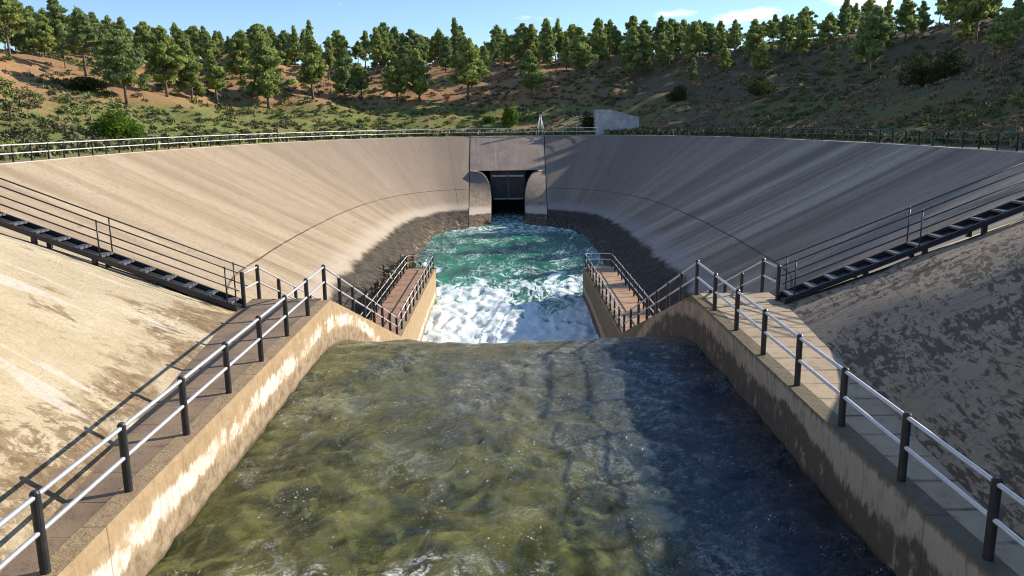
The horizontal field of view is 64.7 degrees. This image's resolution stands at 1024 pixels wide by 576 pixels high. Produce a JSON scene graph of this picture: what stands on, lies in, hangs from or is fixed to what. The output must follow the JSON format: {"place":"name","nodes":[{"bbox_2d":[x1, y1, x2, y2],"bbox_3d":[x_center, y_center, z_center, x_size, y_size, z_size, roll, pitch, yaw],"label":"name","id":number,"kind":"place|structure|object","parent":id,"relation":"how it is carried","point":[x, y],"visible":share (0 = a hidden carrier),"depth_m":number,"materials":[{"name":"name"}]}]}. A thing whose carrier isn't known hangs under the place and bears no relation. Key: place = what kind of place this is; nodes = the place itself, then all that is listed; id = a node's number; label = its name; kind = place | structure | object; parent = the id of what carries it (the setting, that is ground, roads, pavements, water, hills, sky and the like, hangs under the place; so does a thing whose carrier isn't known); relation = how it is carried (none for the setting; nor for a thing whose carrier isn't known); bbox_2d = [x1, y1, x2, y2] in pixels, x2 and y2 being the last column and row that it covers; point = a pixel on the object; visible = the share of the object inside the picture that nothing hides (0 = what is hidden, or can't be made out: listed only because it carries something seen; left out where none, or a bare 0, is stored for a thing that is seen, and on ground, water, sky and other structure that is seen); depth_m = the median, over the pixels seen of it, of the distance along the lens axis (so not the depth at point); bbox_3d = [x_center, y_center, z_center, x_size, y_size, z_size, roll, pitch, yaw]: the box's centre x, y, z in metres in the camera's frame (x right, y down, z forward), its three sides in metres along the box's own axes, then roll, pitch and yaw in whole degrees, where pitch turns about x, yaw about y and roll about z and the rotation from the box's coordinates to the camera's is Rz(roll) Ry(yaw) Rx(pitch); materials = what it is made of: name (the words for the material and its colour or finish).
{"place":"outdoors","nodes":[
{"label":"outdoors","id":0,"kind":"place"},
{"bbox_2d":[0,233,235,571],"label":"channel slope","id":1,"kind":"structure","parent":0,"point":[91,355],"depth_m":14.77,"materials":[{"name":"concrete"}]},
{"bbox_2d":[0,298,321,575],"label":"walkway","id":2,"kind":"structure","parent":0,"point":[64,528],"depth_m":14.29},
{"bbox_2d":[30,300,401,575],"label":"channel wall","id":3,"kind":"structure","parent":0,"point":[178,479],"depth_m":13.32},
{"bbox_2d":[0,264,397,574],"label":"railing","id":4,"kind":"object","parent":3,"relation":"on","point":[40,526],"visible":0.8,"depth_m":11.98,"materials":[{"name":"metal"}]},
{"bbox_2d":[0,136,469,319],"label":"basin slope","id":5,"kind":"structure","parent":0,"point":[356,213],"depth_m":62.42,"materials":[{"name":"concrete"}]},
{"bbox_2d":[0,211,241,310],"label":"steel staircase","id":6,"kind":"structure","parent":5,"relation":"on","point":[51,238],"depth_m":21.97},
{"bbox_2d":[0,185,239,302],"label":"stair railing","id":7,"kind":"object","parent":6,"relation":"on","point":[98,240],"visible":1,"depth_m":21.56,"materials":[{"name":"metal"}]},
{"bbox_2d":[0,178,247,296],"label":"stair railing","id":8,"kind":"object","parent":6,"relation":"on","point":[232,263],"visible":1,"depth_m":22.22,"materials":[{"name":"metal"}]},
{"bbox_2d":[468,135,547,226],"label":"tunnel portal","id":9,"kind":"object","parent":5,"relation":"on","point":[490,156],"visible":0.81,"depth_m":107.20,"materials":[{"name":"concrete"}]},
{"bbox_2d":[491,175,523,199],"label":"sluice gate","id":10,"kind":"structure","parent":9,"relation":"attached to","point":[504,187],"depth_m":104.52,"materials":[{"name":"metal"}]},
{"bbox_3d":[-6.534,3.551,31.270,1.970,9.500,14.500,-1,12,0],"label":"stair flight","id":11,"kind":"object","parent":5,"relation":"on","visible":0},
{"bbox_2d":[240,264,316,307],"bbox_3d":[-7.412,0.967,30.016,0.186,5.912,14.816,-1,12,0],"label":"railing","id":12,"kind":"object","parent":11,"relation":"on","point":[257,283],"visible":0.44,"depth_m":23.44,"materials":[{"name":"metal"}]},
{"bbox_2d":[415,209,606,343],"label":"basin water","id":13,"kind":"structure","parent":0,"point":[508,275],"depth_m":62.53,"materials":[{"name":"liquid"}]},
{"bbox_2d":[369,268,436,340],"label":"pier","id":14,"kind":"structure","parent":13,"relation":"in","point":[415,323],"depth_m":47.47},
{"bbox_2d":[360,255,433,328],"bbox_3d":[-6.411,0.044,47.740,1.940,1.267,19.177,-1,12,0],"label":"railing","id":15,"kind":"object","parent":14,"relation":"on","point":[409,298],"visible":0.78,"depth_m":46.86,"materials":[{"name":"metal"}]},
{"bbox_2d":[583,266,651,337],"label":"pier","id":16,"kind":"structure","parent":13,"relation":"in","point":[605,322],"depth_m":47.47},
{"bbox_2d":[585,253,660,325],"bbox_3d":[6.147,-0.117,47.792,1.940,1.267,19.177,-1,12,0],"label":"railing","id":17,"kind":"object","parent":16,"relation":"on","point":[603,284],"visible":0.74,"depth_m":47.35,"materials":[{"name":"metal"}]},
{"bbox_2d":[0,16,1023,161],"bbox_3d":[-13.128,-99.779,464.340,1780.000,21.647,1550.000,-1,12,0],"label":"hillside","id":18,"kind":"structure","parent":0,"point":[35,65],"depth_m":114.89,"materials":[{"name":"soil"}]},
{"bbox_2d":[0,0,36,59],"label":"pine tree","id":19,"kind":"object","parent":18,"relation":"on","point":[12,12],"visible":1,"depth_m":96.09,"materials":[{"name":"green plant"}]},
{"bbox_2d":[22,5,35,51],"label":"pine tree","id":20,"kind":"object","parent":18,"relation":"on","point":[29,15],"visible":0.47,"depth_m":114.30,"materials":[{"name":"green plant"}]},
{"bbox_2d":[27,14,56,57],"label":"pine tree","id":21,"kind":"object","parent":18,"relation":"on","point":[42,40],"visible":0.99,"depth_m":106.03,"materials":[{"name":"green plant"}]},
{"bbox_2d":[44,0,73,58],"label":"pine tree","id":22,"kind":"object","parent":18,"relation":"on","point":[54,15],"visible":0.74,"depth_m":109.34,"materials":[{"name":"green plant"}]},
{"bbox_2d":[54,24,69,67],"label":"pine tree","id":23,"kind":"object","parent":18,"relation":"on","point":[59,37],"visible":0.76,"depth_m":103.81,"materials":[{"name":"green plant"}]},
{"bbox_2d":[59,74,106,90],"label":"bush","id":24,"kind":"object","parent":18,"relation":"on","point":[84,83],"visible":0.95,"depth_m":93.01,"materials":[{"name":"green plant"}]},
{"bbox_2d":[58,5,108,75],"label":"pine tree","id":25,"kind":"object","parent":18,"relation":"on","point":[83,34],"visible":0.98,"depth_m":101.44,"materials":[{"name":"green plant"}]},
{"bbox_2d":[89,108,145,141],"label":"bush","id":26,"kind":"object","parent":18,"relation":"on","point":[114,126],"visible":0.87,"depth_m":73.17,"materials":[{"name":"green plant"}]},
{"bbox_2d":[101,16,134,48],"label":"pine tree","id":27,"kind":"object","parent":18,"relation":"on","point":[120,24],"visible":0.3,"depth_m":113.05,"materials":[{"name":"green plant"}]},
{"bbox_2d":[90,28,152,104],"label":"pine tree","id":28,"kind":"object","parent":18,"relation":"on","point":[121,59],"visible":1,"depth_m":94.53,"materials":[{"name":"green plant"}]},
{"bbox_2d":[131,21,155,49],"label":"pine tree","id":29,"kind":"object","parent":18,"relation":"on","point":[140,27],"visible":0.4,"depth_m":124.61,"materials":[{"name":"green plant"}]},
{"bbox_2d":[141,25,187,96],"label":"pine tree","id":30,"kind":"object","parent":18,"relation":"on","point":[162,54],"visible":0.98,"depth_m":101.22,"materials":[{"name":"green plant"}]},
{"bbox_2d":[168,42,205,100],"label":"pine tree","id":31,"kind":"object","parent":18,"relation":"on","point":[188,79],"visible":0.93,"depth_m":105.86,"materials":[{"name":"green plant"}]},
{"bbox_2d":[190,25,200,58],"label":"pine tree","id":32,"kind":"object","parent":18,"relation":"on","point":[195,39],"visible":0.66,"depth_m":145.39,"materials":[{"name":"green plant"}]},
{"bbox_2d":[197,30,221,58],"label":"pine tree","id":33,"kind":"object","parent":18,"relation":"on","point":[208,42],"visible":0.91,"depth_m":126.10,"materials":[{"name":"green plant"}]},
{"bbox_2d":[203,49,228,103],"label":"pine tree","id":34,"kind":"object","parent":18,"relation":"on","point":[215,75],"visible":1,"depth_m":110.89,"materials":[{"name":"green plant"}]},
{"bbox_2d":[217,30,253,80],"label":"pine tree","id":35,"kind":"object","parent":18,"relation":"on","point":[239,48],"visible":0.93,"depth_m":121.33,"materials":[{"name":"green plant"}]},
{"bbox_2d":[235,31,298,108],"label":"pine tree","id":36,"kind":"object","parent":18,"relation":"on","point":[265,74],"visible":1,"depth_m":115.58,"materials":[{"name":"green plant"}]},
{"bbox_2d":[271,30,295,64],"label":"pine tree","id":37,"kind":"object","parent":18,"relation":"on","point":[282,44],"visible":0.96,"depth_m":145.50,"materials":[{"name":"green plant"}]},
{"bbox_2d":[289,25,299,63],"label":"pine tree","id":38,"kind":"object","parent":18,"relation":"on","point":[294,37],"visible":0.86,"depth_m":155.17,"materials":[{"name":"green plant"}]},
{"bbox_2d":[286,35,328,99],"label":"pine tree","id":39,"kind":"object","parent":18,"relation":"on","point":[312,65],"visible":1,"depth_m":122.36,"materials":[{"name":"green plant"}]},
{"bbox_2d":[319,39,335,79],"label":"pine tree","id":40,"kind":"object","parent":18,"relation":"on","point":[327,56],"visible":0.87,"depth_m":138.94,"materials":[{"name":"green plant"}]},
{"bbox_2d":[330,47,360,101],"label":"pine tree","id":41,"kind":"object","parent":18,"relation":"on","point":[342,79],"visible":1,"depth_m":127.07,"materials":[{"name":"green plant"}]},
{"bbox_2d":[349,62,373,98],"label":"pine tree","id":42,"kind":"object","parent":18,"relation":"on","point":[359,72],"visible":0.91,"depth_m":129.59,"materials":[{"name":"green plant"}]},
{"bbox_2d":[359,30,371,65],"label":"pine tree","id":43,"kind":"object","parent":18,"relation":"on","point":[365,41],"visible":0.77,"depth_m":165.65,"materials":[{"name":"green plant"}]},
{"bbox_2d":[366,26,390,72],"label":"pine tree","id":44,"kind":"object","parent":18,"relation":"on","point":[376,48],"visible":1,"depth_m":144.33,"materials":[{"name":"green plant"}]},
{"bbox_2d":[368,22,398,65],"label":"pine tree","id":45,"kind":"object","parent":18,"relation":"on","point":[382,27],"visible":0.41,"depth_m":154.13,"materials":[{"name":"green plant"}]},
{"bbox_2d":[381,54,411,101],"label":"pine tree","id":46,"kind":"object","parent":18,"relation":"on","point":[395,68],"visible":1,"depth_m":130.56,"materials":[{"name":"green plant"}]},
{"bbox_2d":[395,42,412,68],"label":"pine tree","id":47,"kind":"object","parent":18,"relation":"on","point":[406,50],"visible":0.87,"depth_m":147.33,"materials":[{"name":"green plant"}]},
{"bbox_2d":[401,29,429,57],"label":"pine tree","id":48,"kind":"object","parent":18,"relation":"on","point":[412,39],"visible":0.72,"depth_m":151.31,"materials":[{"name":"green plant"}]},
{"bbox_2d":[402,48,438,101],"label":"pine tree","id":49,"kind":"object","parent":18,"relation":"on","point":[418,78],"visible":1,"depth_m":131.25,"materials":[{"name":"green plant"}]},
{"bbox_2d":[436,37,452,72],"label":"pine tree","id":50,"kind":"object","parent":18,"relation":"on","point":[445,52],"visible":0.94,"depth_m":149.96,"materials":[{"name":"green plant"}]},
{"bbox_2d":[449,18,465,54],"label":"pine tree","id":51,"kind":"object","parent":18,"relation":"on","point":[455,39],"visible":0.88,"depth_m":162.92,"materials":[{"name":"green plant"}]},
{"bbox_2d":[444,37,491,101],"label":"pine tree","id":52,"kind":"object","parent":18,"relation":"on","point":[468,65],"visible":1,"depth_m":132.33,"materials":[{"name":"green plant"}]},
{"bbox_2d":[483,24,505,58],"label":"pine tree","id":53,"kind":"object","parent":18,"relation":"on","point":[498,35],"visible":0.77,"depth_m":170.20,"materials":[{"name":"green plant"}]},
{"bbox_2d":[500,100,518,127],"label":"bush","id":54,"kind":"object","parent":18,"relation":"on","point":[508,117],"visible":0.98,"depth_m":123.27,"materials":[{"name":"green plant"}]},
{"bbox_2d":[0,20,1023,147],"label":"scrub","id":55,"kind":"object","parent":18,"relation":"on","point":[962,123],"visible":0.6,"depth_m":100.80,"materials":[{"name":"plant"}]},
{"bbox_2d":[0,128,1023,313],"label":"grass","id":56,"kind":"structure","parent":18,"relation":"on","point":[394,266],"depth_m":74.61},
{"bbox_2d":[509,23,534,62],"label":"pine tree","id":57,"kind":"object","parent":18,"relation":"on","point":[521,36],"visible":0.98,"depth_m":151.07,"materials":[{"name":"green plant"}]},
{"bbox_2d":[524,23,540,54],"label":"pine tree","id":58,"kind":"object","parent":18,"relation":"on","point":[534,37],"visible":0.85,"depth_m":151.42,"materials":[{"name":"green plant"}]},
{"bbox_2d":[515,49,554,98],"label":"pine tree","id":59,"kind":"object","parent":18,"relation":"on","point":[531,72],"visible":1,"depth_m":133.97,"materials":[{"name":"green plant"}]},
{"bbox_2d":[538,21,556,68],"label":"pine tree","id":60,"kind":"object","parent":18,"relation":"on","point":[547,47],"visible":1,"depth_m":148.24,"materials":[{"name":"green plant"}]},
{"bbox_2d":[553,18,564,59],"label":"pine tree","id":61,"kind":"object","parent":18,"relation":"on","point":[560,37],"visible":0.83,"depth_m":162.43,"materials":[{"name":"green plant"}]},
{"bbox_2d":[567,25,598,76],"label":"pine tree","id":62,"kind":"object","parent":18,"relation":"on","point":[582,56],"visible":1,"depth_m":140.86,"materials":[{"name":"green plant"}]},
{"bbox_2d":[590,19,611,68],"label":"pine tree","id":63,"kind":"object","parent":18,"relation":"on","point":[599,46],"visible":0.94,"depth_m":147.07,"materials":[{"name":"green plant"}]},
{"bbox_2d":[606,25,622,54],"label":"pine tree","id":64,"kind":"object","parent":18,"relation":"on","point":[613,38],"visible":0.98,"depth_m":156.54,"materials":[{"name":"green plant"}]},
{"bbox_2d":[618,26,645,80],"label":"pine tree","id":65,"kind":"object","parent":18,"relation":"on","point":[629,49],"visible":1,"depth_m":139.91,"materials":[{"name":"green plant"}]},
{"bbox_2d":[631,28,656,74],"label":"pine tree","id":66,"kind":"object","parent":18,"relation":"on","point":[645,44],"visible":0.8,"depth_m":140.85,"materials":[{"name":"green plant"}]},
{"bbox_2d":[650,15,670,44],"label":"pine tree","id":67,"kind":"object","parent":18,"relation":"on","point":[661,24],"visible":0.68,"depth_m":146.75,"materials":[{"name":"green plant"}]},
{"bbox_2d":[652,33,675,71],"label":"pine tree","id":68,"kind":"object","parent":18,"relation":"on","point":[663,56],"visible":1,"depth_m":138.79,"materials":[{"name":"green plant"}]},
{"bbox_2d":[665,85,686,100],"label":"bush","id":69,"kind":"object","parent":18,"relation":"on","point":[677,94],"visible":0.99,"depth_m":123.62,"materials":[{"name":"green plant"}]},
{"bbox_2d":[665,18,687,51],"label":"pine tree","id":70,"kind":"object","parent":18,"relation":"on","point":[678,29],"visible":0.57,"depth_m":153.11,"materials":[{"name":"green plant"}]},
{"bbox_2d":[680,21,707,61],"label":"pine tree","id":71,"kind":"object","parent":18,"relation":"on","point":[692,46],"visible":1,"depth_m":135.10,"materials":[{"name":"green plant"}]},
{"bbox_2d":[700,22,723,63],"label":"pine tree","id":72,"kind":"object","parent":18,"relation":"on","point":[713,37],"visible":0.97,"depth_m":135.89,"materials":[{"name":"green plant"}]},
{"bbox_2d":[716,44,731,72],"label":"pine tree","id":73,"kind":"object","parent":18,"relation":"on","point":[725,60],"visible":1,"depth_m":129.32,"materials":[{"name":"green plant"}]},
{"bbox_2d":[726,23,741,58],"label":"pine tree","id":74,"kind":"object","parent":18,"relation":"on","point":[734,41],"visible":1,"depth_m":135.44,"materials":[{"name":"green plant"}]},
{"bbox_2d":[739,74,775,95],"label":"bush","id":75,"kind":"object","parent":18,"relation":"on","point":[758,87],"visible":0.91,"depth_m":113.49,"materials":[{"name":"green plant"}]},
{"bbox_2d":[742,18,776,69],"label":"pine tree","id":76,"kind":"object","parent":18,"relation":"on","point":[754,35],"visible":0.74,"depth_m":125.14,"materials":[{"name":"green plant"}]},
{"bbox_2d":[749,45,772,73],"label":"pine tree","id":77,"kind":"object","parent":18,"relation":"on","point":[759,55],"visible":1,"depth_m":120.52,"materials":[{"name":"green plant"}]},
{"bbox_2d":[775,15,795,50],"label":"pine tree","id":78,"kind":"object","parent":18,"relation":"on","point":[785,27],"visible":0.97,"depth_m":127.98,"materials":[{"name":"green plant"}]},
{"bbox_2d":[782,18,811,61],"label":"pine tree","id":79,"kind":"object","parent":18,"relation":"on","point":[802,36],"visible":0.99,"depth_m":121.27,"materials":[{"name":"green plant"}]},
{"bbox_2d":[810,11,843,58],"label":"pine tree","id":80,"kind":"object","parent":18,"relation":"on","point":[825,27],"visible":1,"depth_m":119.28,"materials":[{"name":"green plant"}]},
{"bbox_2d":[834,0,856,46],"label":"pine tree","id":81,"kind":"object","parent":18,"relation":"on","point":[845,21],"visible":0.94,"depth_m":120.97,"materials":[{"name":"green plant"}]},
{"bbox_2d":[835,5,896,71],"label":"pine tree","id":82,"kind":"object","parent":18,"relation":"on","point":[872,38],"visible":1,"depth_m":103.02,"materials":[{"name":"green plant"}]},
{"bbox_2d":[890,0,922,42],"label":"pine tree","id":83,"kind":"object","parent":18,"relation":"on","point":[907,17],"visible":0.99,"depth_m":109.35,"materials":[{"name":"green plant"}]},
{"bbox_2d":[917,0,934,34],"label":"pine tree","id":84,"kind":"object","parent":18,"relation":"on","point":[923,13],"visible":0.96,"depth_m":112.79,"materials":[{"name":"green plant"}]},
{"bbox_2d":[897,44,969,86],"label":"bush","id":85,"kind":"object","parent":18,"relation":"on","point":[922,73],"visible":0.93,"depth_m":88.88,"materials":[{"name":"green plant"}]},
{"bbox_2d":[942,3,958,32],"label":"pine tree","id":86,"kind":"object","parent":18,"relation":"on","point":[948,13],"visible":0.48,"depth_m":105.59,"materials":[{"name":"green plant"}]},
{"bbox_2d":[955,7,979,42],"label":"pine tree","id":87,"kind":"object","parent":18,"relation":"on","point":[967,28],"visible":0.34,"depth_m":99.22,"materials":[{"name":"green plant"}]},
{"bbox_2d":[945,0,1012,39],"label":"pine tree","id":88,"kind":"object","parent":18,"relation":"on","point":[976,11],"visible":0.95,"depth_m":95.17,"materials":[{"name":"green plant"}]},
{"bbox_2d":[982,8,1022,68],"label":"pine tree","id":89,"kind":"object","parent":18,"relation":"on","point":[1007,28],"visible":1,"depth_m":80.31,"materials":[{"name":"green plant"}]},
{"bbox_2d":[1011,0,1023,31],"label":"pine tree","id":90,"kind":"object","parent":18,"relation":"on","point":[1017,10],"visible":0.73,"depth_m":89.84,"materials":[{"name":"green plant"}]},
{"bbox_2d":[0,137,1023,162],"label":"rim path","id":91,"kind":"structure","parent":0,"point":[755,137],"depth_m":59.47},
{"bbox_2d":[0,135,1023,163],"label":"rim kerb","id":92,"kind":"structure","parent":91,"relation":"on","point":[522,135],"depth_m":65.17,"materials":[{"name":"concrete"}]},
{"bbox_2d":[0,127,597,161],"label":"rim railing","id":93,"kind":"object","parent":92,"relation":"on","point":[167,143],"visible":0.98,"depth_m":74.86,"materials":[{"name":"grey metal"}]},
{"bbox_2d":[656,127,1023,150],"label":"rim railing","id":94,"kind":"object","parent":92,"relation":"on","point":[906,136],"visible":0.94,"depth_m":63.94,"materials":[{"name":"metal"}]},
{"bbox_2d":[593,109,639,134],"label":"shed","id":95,"kind":"structure","parent":91,"relation":"on","point":[609,119],"depth_m":115.97,"materials":[{"name":"paint"}]},
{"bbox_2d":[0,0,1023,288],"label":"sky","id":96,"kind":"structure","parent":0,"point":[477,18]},
{"bbox_2d":[145,336,895,575],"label":"channel water","id":97,"kind":"structure","parent":0,"point":[650,456],"depth_m":14.40,"materials":[{"name":"liquid"}]},
{"bbox_2d":[544,135,1023,315],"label":"basin slope","id":98,"kind":"structure","parent":0,"point":[652,214],"depth_m":62.29,"materials":[{"name":"concrete"}]},
{"bbox_2d":[779,196,1023,303],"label":"steel staircase","id":99,"kind":"structure","parent":98,"relation":"on","point":[966,226],"depth_m":22.05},
{"bbox_2d":[773,162,1023,289],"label":"stair railing","id":100,"kind":"object","parent":99,"relation":"on","point":[907,227],"visible":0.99,"depth_m":22.30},
{"bbox_2d":[782,170,1023,294],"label":"stair railing","id":101,"kind":"object","parent":99,"relation":"on","point":[920,230],"visible":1,"depth_m":21.64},
{"bbox_3d":[6.495,3.383,31.323,1.970,9.500,14.500,-1,12,0],"label":"stair flight","id":102,"kind":"object","parent":98,"relation":"on","visible":0},
{"bbox_2d":[700,258,780,300],"bbox_3d":[7.317,0.778,30.076,0.186,5.912,14.816,-1,12,0],"label":"railing","id":103,"kind":"object","parent":102,"relation":"on","point":[777,281],"visible":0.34,"depth_m":23.50,"materials":[{"name":"metal"}]},
{"bbox_2d":[619,295,1018,575],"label":"channel wall","id":104,"kind":"structure","parent":0,"point":[909,527],"depth_m":12.98,"materials":[{"name":"concrete"}]},
{"bbox_2d":[623,260,1023,561],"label":"railing","id":105,"kind":"object","parent":104,"relation":"on","point":[991,514],"visible":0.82,"depth_m":12.27,"materials":[{"name":"metal"}]},
{"bbox_2d":[700,292,1023,575],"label":"walkway","id":106,"kind":"structure","parent":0,"point":[969,517],"depth_m":14.26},
{"bbox_2d":[786,218,1023,539],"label":"channel slope","id":107,"kind":"structure","parent":0,"point":[932,341],"depth_m":14.97,"materials":[{"name":"concrete"}]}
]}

